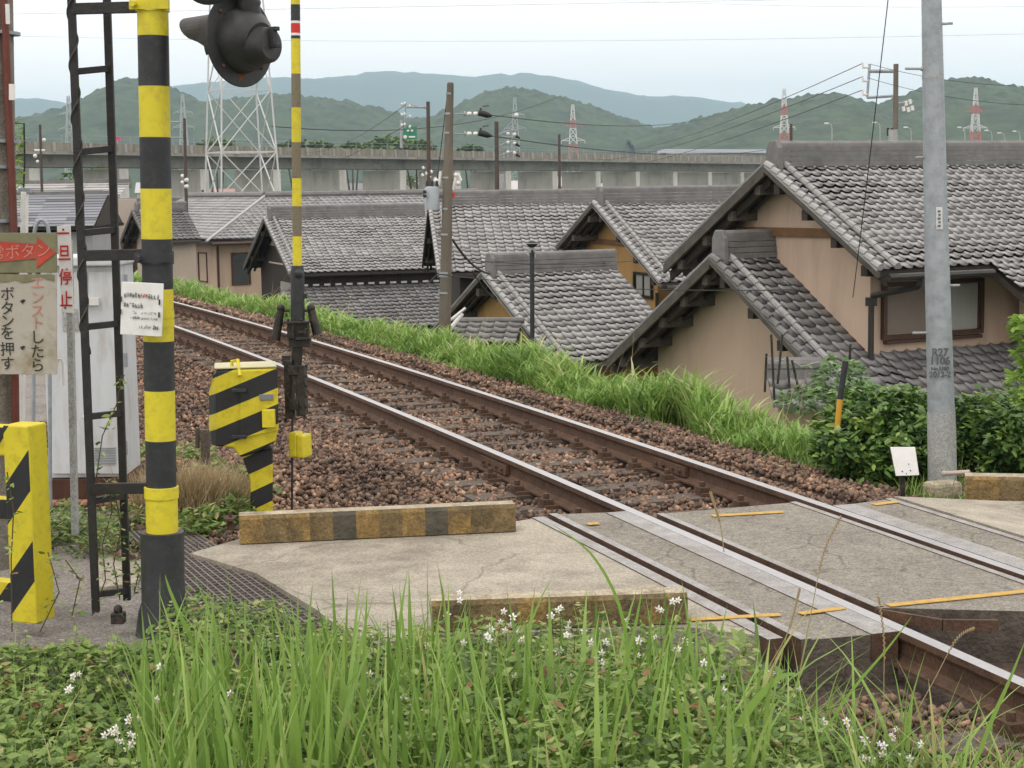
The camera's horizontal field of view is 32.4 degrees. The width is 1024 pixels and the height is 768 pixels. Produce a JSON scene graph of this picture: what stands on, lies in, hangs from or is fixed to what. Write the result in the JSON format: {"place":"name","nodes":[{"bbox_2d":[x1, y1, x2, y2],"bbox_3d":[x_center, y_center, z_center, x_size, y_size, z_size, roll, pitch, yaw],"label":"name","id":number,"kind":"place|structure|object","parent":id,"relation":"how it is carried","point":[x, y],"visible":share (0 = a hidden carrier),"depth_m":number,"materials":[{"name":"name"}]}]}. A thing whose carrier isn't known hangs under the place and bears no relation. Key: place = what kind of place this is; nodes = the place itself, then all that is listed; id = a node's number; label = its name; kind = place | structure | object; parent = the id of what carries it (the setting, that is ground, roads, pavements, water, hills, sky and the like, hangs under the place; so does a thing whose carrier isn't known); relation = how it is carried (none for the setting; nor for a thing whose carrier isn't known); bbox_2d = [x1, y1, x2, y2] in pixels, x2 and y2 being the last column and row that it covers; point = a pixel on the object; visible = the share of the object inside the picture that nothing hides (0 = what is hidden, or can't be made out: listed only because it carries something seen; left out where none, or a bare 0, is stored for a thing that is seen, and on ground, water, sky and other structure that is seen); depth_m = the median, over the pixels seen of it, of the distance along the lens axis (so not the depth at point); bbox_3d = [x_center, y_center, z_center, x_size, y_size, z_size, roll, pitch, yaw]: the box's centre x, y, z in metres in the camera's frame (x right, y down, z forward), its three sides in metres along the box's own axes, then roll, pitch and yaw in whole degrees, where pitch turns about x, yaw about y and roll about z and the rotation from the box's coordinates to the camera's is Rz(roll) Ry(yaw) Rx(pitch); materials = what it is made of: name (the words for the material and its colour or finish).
{"place":"outdoors","nodes":[
{"label":"outdoors","id":0,"kind":"place"},
{"bbox_2d":[0,233,56,272],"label":"arrow sign","id":1,"kind":"object","parent":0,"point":[28,252],"visible":1,"depth_m":9.12,"materials":[{"name":"red metal"}]},
{"bbox_2d":[120,201,200,284],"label":"tiled house","id":2,"kind":"structure","parent":0,"point":[186,237],"depth_m":69.26,"materials":[{"name":"beige paint"}]},
{"bbox_2d":[15,77,658,197],"bbox_3d":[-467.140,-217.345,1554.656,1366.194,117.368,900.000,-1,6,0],"label":"forested hill","id":3,"kind":"structure","parent":0,"point":[327,113],"depth_m":1410.35,"materials":[{"name":"green plant"}]},
{"bbox_2d":[15,71,751,127],"bbox_3d":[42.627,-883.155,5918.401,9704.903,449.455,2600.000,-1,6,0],"label":"distant mountain","id":4,"kind":"structure","parent":0,"point":[392,91],"depth_m":5780.92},
{"bbox_2d":[190,518,779,687],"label":"road slab","id":5,"kind":"structure","parent":0,"point":[531,554],"depth_m":9.02,"materials":[{"name":"concrete"}]},
{"bbox_2d":[239,500,515,543],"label":"kerb block","id":6,"kind":"structure","parent":5,"relation":"on","point":[366,522],"depth_m":9.87,"materials":[{"name":"concrete"}]},
{"bbox_2d":[430,586,687,631],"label":"kerb block","id":7,"kind":"structure","parent":5,"relation":"on","point":[485,605],"depth_m":7.81,"materials":[{"name":"concrete"}]},
{"bbox_2d":[532,516,782,661],"bbox_3d":[0.645,0.989,8.993,0.079,0.100,3.035,-3,7,-19],"label":"edge rail","id":8,"kind":"object","parent":5,"relation":"on","point":[766,635],"visible":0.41,"depth_m":8.47,"materials":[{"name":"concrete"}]},
{"bbox_2d":[0,315,1023,767],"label":"embankment ground","id":9,"kind":"structure","parent":0,"point":[62,623],"depth_m":8.38,"materials":[{"name":"soil"}]},
{"bbox_2d":[0,0,20,569],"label":"concrete pole","id":10,"kind":"object","parent":9,"relation":"on","point":[9,383],"visible":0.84,"depth_m":9.34,"materials":[{"name":"metal"}]},
{"bbox_2d":[15,118,26,206],"bbox_3d":[-2.893,-1.225,10.321,0.109,0.666,0.123,-1,6,0],"label":"climbing vine","id":11,"kind":"object","parent":10,"relation":"attached to","point":[22,132],"visible":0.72,"depth_m":10.31,"materials":[{"name":"green plant"}]},
{"bbox_2d":[0,274,56,373],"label":"text board","id":12,"kind":"object","parent":10,"relation":"attached to","point":[28,323],"visible":1,"depth_m":9.17,"materials":[{"name":"beige metal"}]},
{"bbox_2d":[18,188,31,421],"bbox_3d":[-2.762,-0.045,9.953,0.176,2.116,0.062,-1,6,0],"label":"white marker post","id":13,"kind":"object","parent":9,"relation":"on","point":[24,207],"visible":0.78,"depth_m":9.86,"materials":[{"name":"metal"}]},
{"bbox_2d":[0,421,54,623],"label":"guard frame","id":14,"kind":"object","parent":9,"relation":"on","point":[23,448],"visible":0.92,"depth_m":8.07,"materials":[{"name":"yellow paint"}]},
{"bbox_2d":[31,218,51,510],"bbox_3d":[-2.854,-0.106,10.650,0.196,1.788,0.024,-1,6,0],"label":"pipe hoop","id":15,"kind":"object","parent":9,"relation":"on","point":[38,221],"visible":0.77,"depth_m":10.67,"materials":[{"name":"metal"}]},
{"bbox_2d":[0,472,86,631],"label":"vine","id":16,"kind":"object","parent":9,"relation":"on","point":[82,578],"visible":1,"depth_m":7.90,"materials":[{"name":"green plant"}]},
{"bbox_2d":[56,225,78,534],"bbox_3d":[-2.532,-0.013,10.026,0.108,1.780,0.113,-1,6,0],"label":"stop sign post","id":17,"kind":"object","parent":9,"relation":"on","point":[65,254],"visible":0.98,"depth_m":10.01,"materials":[{"name":"metal"}]},
{"bbox_2d":[50,498,145,560],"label":"weeds","id":18,"kind":"object","parent":9,"relation":"on","point":[56,523],"visible":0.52,"depth_m":10.34,"materials":[{"name":"green plant"}]},
{"bbox_2d":[52,463,144,510],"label":"cabinet plinth","id":19,"kind":"structure","parent":9,"relation":"on","point":[60,488],"depth_m":11.40,"materials":[{"name":"concrete"}]},
{"bbox_2d":[41,254,139,477],"bbox_3d":[-2.751,-0.129,11.583,0.588,1.435,0.582,-1,6,0],"label":"equipment cabinet","id":20,"kind":"object","parent":19,"relation":"on","point":[100,309],"visible":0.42,"depth_m":11.36,"materials":[{"name":"metal"}]},
{"bbox_2d":[98,533,140,589],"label":"path slab","id":21,"kind":"structure","parent":9,"relation":"on","point":[117,565],"depth_m":9.45,"materials":[{"name":"concrete"}]},
{"bbox_2d":[129,0,190,639],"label":"crossing signal post","id":22,"kind":"object","parent":9,"relation":"on","point":[162,545],"visible":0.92,"depth_m":7.97,"materials":[{"name":"yellow metal"}]},
{"bbox_2d":[66,0,145,612],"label":"service ladder","id":23,"kind":"object","parent":22,"relation":"attached to","point":[116,255],"visible":1,"depth_m":8.16,"materials":[{"name":"black metal"}]},
{"bbox_2d":[88,375,140,615],"bbox_3d":[-1.845,0.524,8.199,0.284,1.138,0.128,-1,6,0],"label":"ladder vine","id":24,"kind":"object","parent":23,"relation":"attached to","point":[137,571],"visible":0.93,"depth_m":8.22,"materials":[{"name":"green plant"}]},
{"bbox_2d":[120,282,163,336],"bbox_3d":[-1.659,-0.335,7.878,0.223,0.246,0.021,1,7,17],"label":"notice plate","id":25,"kind":"object","parent":22,"relation":"attached to","point":[141,311],"visible":1,"depth_m":7.88,"materials":[{"name":"white paint"}]},
{"bbox_2d":[179,0,281,86],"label":"signal head","id":26,"kind":"object","parent":22,"relation":"attached to","point":[240,41],"visible":1,"depth_m":7.77},
{"bbox_2d":[97,454,290,519],"bbox_3d":[-2.022,0.645,11.102,1.268,0.431,1.281,-1,6,0],"label":"dry grass clump","id":27,"kind":"object","parent":9,"relation":"on","point":[191,496],"visible":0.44,"depth_m":10.97,"materials":[{"name":"plant"}]},
{"bbox_2d":[140,440,283,539],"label":"weeds","id":28,"kind":"object","parent":9,"relation":"on","point":[201,524],"visible":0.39,"depth_m":10.62,"materials":[{"name":"green plant"}]},
{"bbox_2d":[129,528,341,670],"bbox_3d":[-1.522,1.052,9.082,0.522,0.130,2.844,-4,7,-23],"label":"drain grating","id":29,"kind":"object","parent":9,"relation":"on","point":[242,585],"visible":0.33,"depth_m":8.81,"materials":[{"name":"metal"}]},
{"bbox_2d":[138,586,426,661],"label":"trailing weeds","id":30,"kind":"object","parent":9,"relation":"on","point":[222,607],"visible":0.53,"depth_m":7.83,"materials":[{"name":"green plant"}]},
{"bbox_2d":[271,0,321,509],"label":"barrier rod","id":31,"kind":"object","parent":9,"relation":"on","point":[295,367],"visible":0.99,"depth_m":10.72,"materials":[{"name":"yellow paint"}]},
{"bbox_2d":[0,602,844,767],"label":"leafy weeds","id":32,"kind":"object","parent":9,"relation":"on","point":[82,690],"visible":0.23,"depth_m":7.17,"materials":[{"name":"green plant"}]},
{"bbox_2d":[423,82,491,335],"bbox_3d":[-0.916,-2.608,29.908,1.202,4.974,0.301,-2,7,-9],"label":"concrete utility pole","id":33,"kind":"object","parent":9,"relation":"on","point":[431,195],"visible":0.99,"depth_m":29.76,"materials":[{"name":"concrete"}]},
{"bbox_2d":[0,610,967,767],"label":"ground vines","id":34,"kind":"object","parent":9,"relation":"on","point":[9,754],"visible":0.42,"depth_m":6.57,"materials":[{"name":"green plant"}]},
{"bbox_2d":[64,590,923,767],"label":"white blossoms","id":35,"kind":"object","parent":9,"relation":"on","point":[114,731],"visible":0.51,"depth_m":6.87,"materials":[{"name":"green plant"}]},
{"bbox_2d":[0,562,1023,767],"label":"long grass","id":36,"kind":"structure","parent":9,"relation":"on","point":[323,746],"depth_m":6.18,"materials":[{"name":"green plant"}]},
{"bbox_2d":[359,594,366,727],"bbox_3d":[-0.539,1.109,6.363,0.050,0.757,0.001,-1,6,0],"label":"grass blade","id":37,"kind":"object","parent":36,"relation":"on","point":[361,707],"depth_m":6.36,"materials":[{"name":"green plant"}]},
{"bbox_2d":[724,672,799,764],"bbox_3d":[0.836,1.176,5.971,0.280,0.402,0.005,-1,6,0],"label":"grass blade","id":38,"kind":"object","parent":36,"relation":"on","point":[757,699],"depth_m":5.96,"materials":[{"name":"green plant"}]},
{"bbox_2d":[805,616,911,761],"bbox_3d":[1.202,1.088,6.163,0.391,0.557,0.002,-1,6,0],"label":"grass blade","id":39,"kind":"object","parent":36,"relation":"on","point":[852,690],"depth_m":6.16,"materials":[{"name":"green plant"}]},
{"bbox_2d":[972,644,1023,767],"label":"grass blade","id":40,"kind":"object","parent":36,"relation":"on","point":[988,728],"depth_m":5.55,"materials":[{"name":"green plant"}]},
{"bbox_2d":[28,273,1023,579],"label":"rail","id":41,"kind":"object","parent":9,"relation":"on","point":[716,479],"visible":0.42,"depth_m":13.77,"materials":[{"name":"metal"}]},
{"bbox_2d":[525,241,536,342],"bbox_3d":[0.342,-1.441,29.022,0.190,1.836,0.200,6,9,45],"label":"thin black pole","id":42,"kind":"object","parent":9,"relation":"on","point":[531,250],"visible":0.97,"depth_m":28.98,"materials":[{"name":"metal"}]},
{"bbox_2d":[40,293,1023,767],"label":"ballast stones","id":43,"kind":"object","parent":9,"relation":"on","point":[344,453],"visible":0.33,"depth_m":13.65,"materials":[{"name":"brown gravel"}]},
{"bbox_2d":[195,428,209,464],"bbox_3d":[-2.061,0.413,11.741,0.065,0.237,0.122,-6,8,-37],"label":"stump post","id":44,"kind":"object","parent":43,"relation":"on","point":[202,439],"visible":0.89,"depth_m":11.70,"materials":[{"name":"brown wood"}]},
{"bbox_2d":[209,359,278,511],"bbox_3d":[-1.620,0.327,10.745,0.444,0.988,0.386,-1,6,0],"label":"barrier machine","id":45,"kind":"object","parent":43,"relation":"on","point":[243,410],"visible":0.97,"depth_m":10.58,"materials":[{"name":"metal"}]},
{"bbox_2d":[281,386,438,407],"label":"railway sleeper","id":46,"kind":"object","parent":43,"relation":"on","point":[425,392],"visible":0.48,"depth_m":17.83,"materials":[{"name":"brown wood"}]},
{"bbox_2d":[295,392,457,414],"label":"railway sleeper","id":47,"kind":"object","parent":43,"relation":"on","point":[443,399],"visible":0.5,"depth_m":17.24,"materials":[{"name":"brown wood"}]},
{"bbox_2d":[309,398,477,420],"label":"railway sleeper","id":48,"kind":"object","parent":43,"relation":"on","point":[350,412],"visible":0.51,"depth_m":16.68,"materials":[{"name":"brown wood"}]},
{"bbox_2d":[324,405,498,430],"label":"railway sleeper","id":49,"kind":"object","parent":43,"relation":"on","point":[482,412],"visible":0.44,"depth_m":16.16,"materials":[{"name":"brown wood"}]},
{"bbox_2d":[341,412,520,437],"bbox_3d":[-0.484,0.400,15.662,2.100,0.243,0.220,-3,7,-20],"label":"railway sleeper","id":50,"kind":"object","parent":43,"relation":"on","point":[382,427],"visible":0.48,"depth_m":15.60,"materials":[{"name":"brown wood"}]},
{"bbox_2d":[360,420,540,446],"bbox_3d":[-0.286,0.458,15.119,2.100,0.243,0.220,-3,7,-20],"label":"railway sleeper","id":51,"kind":"object","parent":43,"relation":"on","point":[526,427],"visible":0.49,"depth_m":15.04,"materials":[{"name":"brown wood"}]},
{"bbox_2d":[377,428,569,456],"bbox_3d":[-0.090,0.516,14.576,2.100,0.243,0.220,-3,7,-20],"label":"railway sleeper","id":52,"kind":"object","parent":43,"relation":"on","point":[550,436],"visible":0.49,"depth_m":14.53,"materials":[{"name":"brown wood"}]},
{"bbox_2d":[398,437,597,466],"bbox_3d":[0.106,0.575,14.033,2.100,0.243,0.220,-3,7,-19],"label":"railway sleeper","id":53,"kind":"object","parent":43,"relation":"on","point":[442,453],"visible":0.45,"depth_m":13.96,"materials":[{"name":"brown wood"}]},
{"bbox_2d":[418,447,626,479],"bbox_3d":[0.301,0.633,13.489,2.100,0.243,0.220,-3,7,-19],"label":"railway sleeper","id":54,"kind":"object","parent":43,"relation":"on","point":[465,465],"visible":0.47,"depth_m":13.44,"materials":[{"name":"brown wood"}]},
{"bbox_2d":[441,457,658,495],"bbox_3d":[0.495,0.691,12.945,2.100,0.243,0.220,-3,7,-19],"label":"railway sleeper","id":55,"kind":"object","parent":43,"relation":"on","point":[490,476],"visible":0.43,"depth_m":12.88,"materials":[{"name":"brown wood"}]},
{"bbox_2d":[463,469,744,505],"bbox_3d":[0.688,0.750,12.401,2.100,0.243,0.220,-3,7,-19],"label":"railway sleeper","id":56,"kind":"object","parent":43,"relation":"on","point":[523,494],"visible":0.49,"depth_m":12.29,"materials":[{"name":"brown wood"}]},
{"bbox_2d":[516,481,786,517],"bbox_3d":[0.880,0.808,11.857,2.100,0.243,0.220,-3,7,-19],"label":"railway sleeper","id":57,"kind":"object","parent":43,"relation":"on","point":[701,490],"visible":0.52,"depth_m":11.83,"materials":[{"name":"brown wood"}]},
{"bbox_2d":[657,501,1023,662],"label":"crossing deck","id":58,"kind":"structure","parent":43,"relation":"on","point":[864,566],"depth_m":8.86,"materials":[{"name":"grey concrete"}]},
{"bbox_2d":[885,589,1023,606],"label":"road marking","id":59,"kind":"object","parent":58,"relation":"on","point":[955,598],"visible":1,"depth_m":8.22,"materials":[{"name":"yellow paint"}]},
{"bbox_2d":[890,447,918,496],"bbox_3d":[2.683,0.606,12.033,0.187,0.351,0.070,-1,6,0],"label":"tilted notice","id":60,"kind":"object","parent":43,"relation":"on","point":[904,461],"visible":0.98,"depth_m":12.02,"materials":[{"name":"white paint"}]},
{"bbox_2d":[832,498,1023,569],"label":"crossing deck","id":61,"kind":"structure","parent":43,"relation":"on","point":[994,545],"depth_m":9.86,"materials":[{"name":"grey concrete"}]},
{"bbox_2d":[923,479,961,498],"bbox_3d":[3.049,0.748,12.467,0.250,0.120,0.160,-3,7,-20],"label":"concrete lump","id":62,"kind":"object","parent":43,"relation":"on","point":[934,486],"visible":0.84,"depth_m":12.40,"materials":[{"name":"beige concrete"}]},
{"bbox_2d":[913,710,1023,766],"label":"railway sleeper","id":63,"kind":"object","parent":43,"relation":"on","point":[1014,724],"visible":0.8,"depth_m":6.67,"materials":[{"name":"brown wood"}]},
{"bbox_2d":[133,270,964,493],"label":"bank grass","id":64,"kind":"structure","parent":9,"relation":"on","point":[686,403],"depth_m":18.68,"materials":[{"name":"green plant"}]},
{"bbox_2d":[554,525,629,672],"bbox_3d":[0.310,1.009,6.756,0.302,0.964,0.002,-1,6,0],"label":"grass blade","id":65,"kind":"object","parent":9,"relation":"on","point":[615,596],"depth_m":6.73,"materials":[{"name":"green plant"}]},
{"bbox_2d":[174,325,1023,721],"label":"rail","id":66,"kind":"object","parent":9,"relation":"on","point":[974,677],"visible":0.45,"depth_m":11.01,"materials":[{"name":"metal"}]},
{"bbox_2d":[549,511,897,693],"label":"crossing deck","id":67,"kind":"structure","parent":9,"relation":"on","point":[736,586],"depth_m":8.30,"materials":[{"name":"grey concrete"}]},
{"bbox_2d":[764,334,851,399],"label":"garden stakes","id":68,"kind":"object","parent":9,"relation":"on","point":[787,359],"visible":0.88,"depth_m":17.09,"materials":[{"name":"metal"}]},
{"bbox_2d":[773,352,886,419],"bbox_3d":[2.900,0.128,15.607,0.673,0.819,1.649,-3,7,-20],"label":"pale vine bush","id":69,"kind":"object","parent":9,"relation":"on","point":[811,394],"visible":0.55,"depth_m":15.63,"materials":[{"name":"green plant"}]},
{"bbox_2d":[689,408,1016,498],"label":"verge weeds","id":70,"kind":"object","parent":9,"relation":"on","point":[916,491],"visible":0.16,"depth_m":13.08,"materials":[{"name":"green plant"}]},
{"bbox_2d":[804,380,959,490],"bbox_3d":[2.748,0.469,13.436,1.217,0.997,1.504,-1,6,0],"label":"leafy shrub","id":71,"kind":"object","parent":9,"relation":"on","point":[851,442],"visible":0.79,"depth_m":13.07,"materials":[{"name":"green plant"}]},
{"bbox_2d":[832,360,848,455],"bbox_3d":[2.444,0.182,13.107,0.123,0.719,0.047,-1,6,0],"label":"marker stick","id":72,"kind":"object","parent":71,"relation":"in","point":[842,381],"visible":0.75,"depth_m":13.08,"materials":[{"name":"black paint"}]},
{"bbox_2d":[905,0,959,498],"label":"steel utility pole","id":73,"kind":"object","parent":9,"relation":"on","point":[941,438],"visible":1,"depth_m":12.47,"materials":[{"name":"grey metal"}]},
{"bbox_2d":[954,383,1023,478],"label":"leafy shrub","id":74,"kind":"object","parent":9,"relation":"on","point":[989,439],"visible":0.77,"depth_m":13.18,"materials":[{"name":"green plant"}]},
{"bbox_2d":[1000,314,1023,411],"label":"young sapling","id":75,"kind":"object","parent":9,"relation":"on","point":[1011,377],"visible":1,"depth_m":12.26,"materials":[{"name":"green plant"}]},
{"bbox_2d":[13,0,1023,103],"label":"sky","id":76,"kind":"structure","parent":0,"point":[676,51],"materials":[{"name":"white"}]},
{"bbox_2d":[555,185,739,309],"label":"tiled house","id":77,"kind":"structure","parent":0,"point":[648,233],"depth_m":41.79,"materials":[{"name":"grey tile"}]},
{"bbox_2d":[633,272,653,298],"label":"window","id":78,"kind":"structure","parent":77,"relation":"in","point":[640,281],"depth_m":41.02,"materials":[{"name":"white glass"}]},
{"bbox_2d":[626,76,1023,171],"bbox_3d":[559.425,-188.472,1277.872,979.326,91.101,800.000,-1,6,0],"label":"forested hill","id":79,"kind":"structure","parent":0,"point":[849,118],"depth_m":1157.58,"materials":[{"name":"green plant"}]},
{"bbox_2d":[894,496,1023,538],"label":"road","id":80,"kind":"structure","parent":0,"point":[1007,517],"depth_m":10.59,"materials":[{"name":"concrete"}]},
{"bbox_2d":[964,473,1023,500],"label":"kerb block","id":81,"kind":"structure","parent":80,"relation":"on","point":[997,486],"depth_m":11.37,"materials":[{"name":"concrete"}]},
{"label":"valley ground","id":82,"kind":"structure","parent":0,"visible":0},
{"bbox_2d":[16,191,123,253],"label":"long shed","id":83,"kind":"structure","parent":82,"relation":"on","point":[54,209],"depth_m":59.46,"materials":[{"name":"grey metal"}]},
{"bbox_2d":[16,179,136,248],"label":"long shed","id":84,"kind":"structure","parent":82,"relation":"on","point":[125,207],"depth_m":85.85,"materials":[{"name":"silver metal"}]},
{"bbox_2d":[170,118,188,210],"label":"line pole","id":85,"kind":"object","parent":82,"relation":"on","point":[185,181],"visible":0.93,"depth_m":71.37,"materials":[{"name":"wood"}]},
{"bbox_2d":[204,0,280,191],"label":"transmission pylon","id":86,"kind":"object","parent":82,"relation":"on","point":[221,151],"visible":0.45,"depth_m":148.27,"materials":[{"name":"metal"}]},
{"bbox_2d":[129,188,477,299],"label":"hipped house","id":87,"kind":"structure","parent":82,"relation":"on","point":[222,250],"depth_m":78.85,"materials":[{"name":"grey tile"}]},
{"bbox_2d":[231,252,250,284],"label":"window","id":88,"kind":"structure","parent":87,"relation":"in","point":[237,259],"depth_m":76.41,"materials":[{"name":"grey glass"}]},
{"bbox_2d":[243,203,439,332],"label":"tiled house","id":89,"kind":"structure","parent":82,"relation":"on","point":[374,259],"depth_m":56.56,"materials":[{"name":"grey tile"}]},
{"bbox_2d":[357,134,414,170],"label":"broadleaf tree","id":90,"kind":"object","parent":82,"relation":"on","point":[394,140],"visible":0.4,"depth_m":296.16,"materials":[{"name":"green plant"}]},
{"bbox_2d":[400,102,432,185],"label":"line pole","id":91,"kind":"object","parent":82,"relation":"on","point":[429,171],"visible":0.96,"depth_m":61.34,"materials":[{"name":"wood"}]},
{"bbox_2d":[452,317,524,350],"bbox_3d":[-0.445,1.105,33.163,1.350,4.688,1.211,0,6,8],"label":"lean to roof","id":92,"kind":"object","parent":82,"relation":"on","point":[499,330],"visible":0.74,"depth_m":32.97,"materials":[{"name":"grey tile"}]},
{"bbox_2d":[15,134,979,221],"bbox_3d":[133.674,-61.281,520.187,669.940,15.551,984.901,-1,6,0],"label":"viaduct","id":93,"kind":"object","parent":82,"relation":"on","point":[695,170],"visible":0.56,"depth_m":290.24,"materials":[{"name":"concrete"}]},
{"bbox_2d":[494,113,519,201],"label":"line pole","id":94,"kind":"object","parent":82,"relation":"on","point":[499,181],"visible":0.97,"depth_m":69.37,"materials":[{"name":"wood"}]},
{"bbox_2d":[422,188,595,305],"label":"tiled house","id":95,"kind":"structure","parent":82,"relation":"on","point":[483,223],"depth_m":45.11,"materials":[{"name":"grey tile"}]},
{"bbox_2d":[430,249,657,383],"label":"tiled house","id":96,"kind":"structure","parent":82,"relation":"on","point":[590,321],"depth_m":34.91,"materials":[{"name":"grey tile"}]},
{"bbox_2d":[657,149,765,172],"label":"warehouse","id":97,"kind":"structure","parent":82,"relation":"on","point":[726,152],"depth_m":439.94,"materials":[{"name":"concrete"}]},
{"bbox_2d":[607,229,1023,484],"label":"tiled house wing","id":98,"kind":"structure","parent":82,"relation":"on","point":[727,334],"depth_m":26.05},
{"bbox_2d":[767,357,887,430],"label":"porch roof","id":99,"kind":"structure","parent":82,"relation":"on","point":[783,378],"depth_m":23.33,"materials":[{"name":"grey tile"}]},
{"bbox_2d":[663,140,1023,369],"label":"tiled house","id":100,"kind":"structure","parent":82,"relation":"on","point":[806,208],"depth_m":25.63,"materials":[{"name":"grey tile"}]},
{"bbox_2d":[880,278,984,339],"bbox_3d":[6.024,-1.082,25.173,1.890,0.800,0.084,-4,7,-29],"label":"window","id":101,"kind":"structure","parent":100,"relation":"in","point":[902,312],"depth_m":25.08,"materials":[{"name":"grey glass"}]},
{"bbox_2d":[862,62,913,140],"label":"line pole","id":102,"kind":"object","parent":82,"relation":"on","point":[892,134],"visible":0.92,"depth_m":47.41,"materials":[{"name":"brown concrete"}]},
{"bbox_2d":[963,88,986,160],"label":"striped pylon","id":103,"kind":"object","parent":82,"relation":"on","point":[977,114],"visible":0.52,"depth_m":890.01,"materials":[{"name":"metal"}]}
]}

